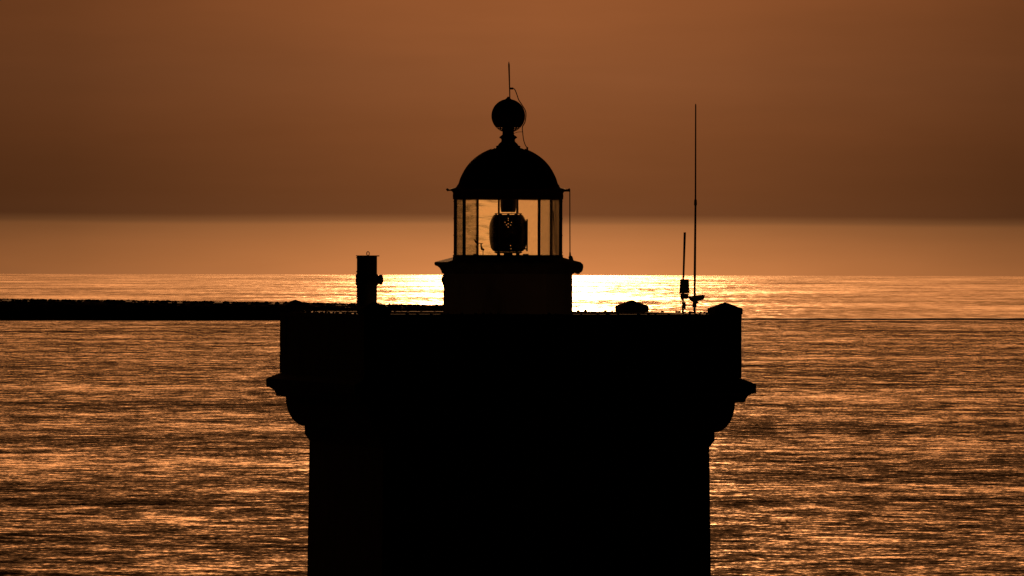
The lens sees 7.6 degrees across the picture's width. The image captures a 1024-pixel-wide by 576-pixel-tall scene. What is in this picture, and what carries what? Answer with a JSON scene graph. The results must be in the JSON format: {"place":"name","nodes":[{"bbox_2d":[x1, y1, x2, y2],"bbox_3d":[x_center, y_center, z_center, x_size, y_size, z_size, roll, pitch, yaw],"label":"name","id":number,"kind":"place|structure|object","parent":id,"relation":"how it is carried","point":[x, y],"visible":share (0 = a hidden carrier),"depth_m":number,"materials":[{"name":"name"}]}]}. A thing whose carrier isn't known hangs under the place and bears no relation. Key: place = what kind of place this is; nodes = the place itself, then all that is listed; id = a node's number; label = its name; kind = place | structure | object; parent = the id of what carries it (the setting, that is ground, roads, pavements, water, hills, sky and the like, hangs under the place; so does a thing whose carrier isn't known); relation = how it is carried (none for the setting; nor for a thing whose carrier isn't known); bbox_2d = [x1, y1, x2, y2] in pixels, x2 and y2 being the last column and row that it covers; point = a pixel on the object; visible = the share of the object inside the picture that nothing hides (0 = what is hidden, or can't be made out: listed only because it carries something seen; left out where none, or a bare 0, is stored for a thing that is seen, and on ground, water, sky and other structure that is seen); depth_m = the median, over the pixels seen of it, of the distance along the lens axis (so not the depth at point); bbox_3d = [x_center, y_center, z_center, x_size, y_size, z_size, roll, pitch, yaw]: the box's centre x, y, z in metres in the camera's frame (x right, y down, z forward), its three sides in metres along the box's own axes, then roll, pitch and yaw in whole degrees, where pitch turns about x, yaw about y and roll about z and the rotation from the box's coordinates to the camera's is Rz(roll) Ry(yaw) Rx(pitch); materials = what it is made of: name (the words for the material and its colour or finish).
{"place":"outdoors","nodes":[
{"label":"outdoors","id":0,"kind":"place"},
{"bbox_2d":[0,274,1023,575],"bbox_3d":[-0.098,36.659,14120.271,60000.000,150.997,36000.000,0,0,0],"label":"sea","id":1,"kind":"structure","parent":0,"point":[836,446],"depth_m":883.31,"materials":[{"name":"orange liquid"}]},
{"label":"rocks","id":2,"kind":"structure","parent":1,"relation":"on","visible":0},
{"bbox_2d":[266,62,755,575],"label":"lighthouse","id":3,"kind":"object","parent":2,"relation":"on","point":[506,412],"visible":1,"depth_m":117.58,"materials":[{"name":"stone"}]},
{"bbox_2d":[356,251,382,306],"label":"signal housing","id":4,"kind":"object","parent":3,"relation":"on","point":[369,279],"visible":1,"depth_m":117.11,"materials":[{"name":"metal"}]},
{"bbox_2d":[679,232,689,312],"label":"antenna","id":5,"kind":"object","parent":3,"relation":"on","point":[684,285],"visible":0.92,"depth_m":120.09,"materials":[{"name":"metal"}]},
{"bbox_2d":[684,104,696,312],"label":"whip antenna","id":6,"kind":"object","parent":3,"relation":"on","point":[694,290],"visible":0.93,"depth_m":120.13,"materials":[{"name":"metal"}]},
{"bbox_2d":[0,300,1023,319],"bbox_3d":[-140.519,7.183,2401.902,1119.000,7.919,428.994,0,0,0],"label":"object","id":7,"kind":"structure","parent":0,"point":[22,310],"depth_m":2406.03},
{"bbox_2d":[0,0,1023,275],"label":"sky","id":8,"kind":"structure","parent":0,"point":[270,137],"materials":[{"name":"orange"}]}
]}

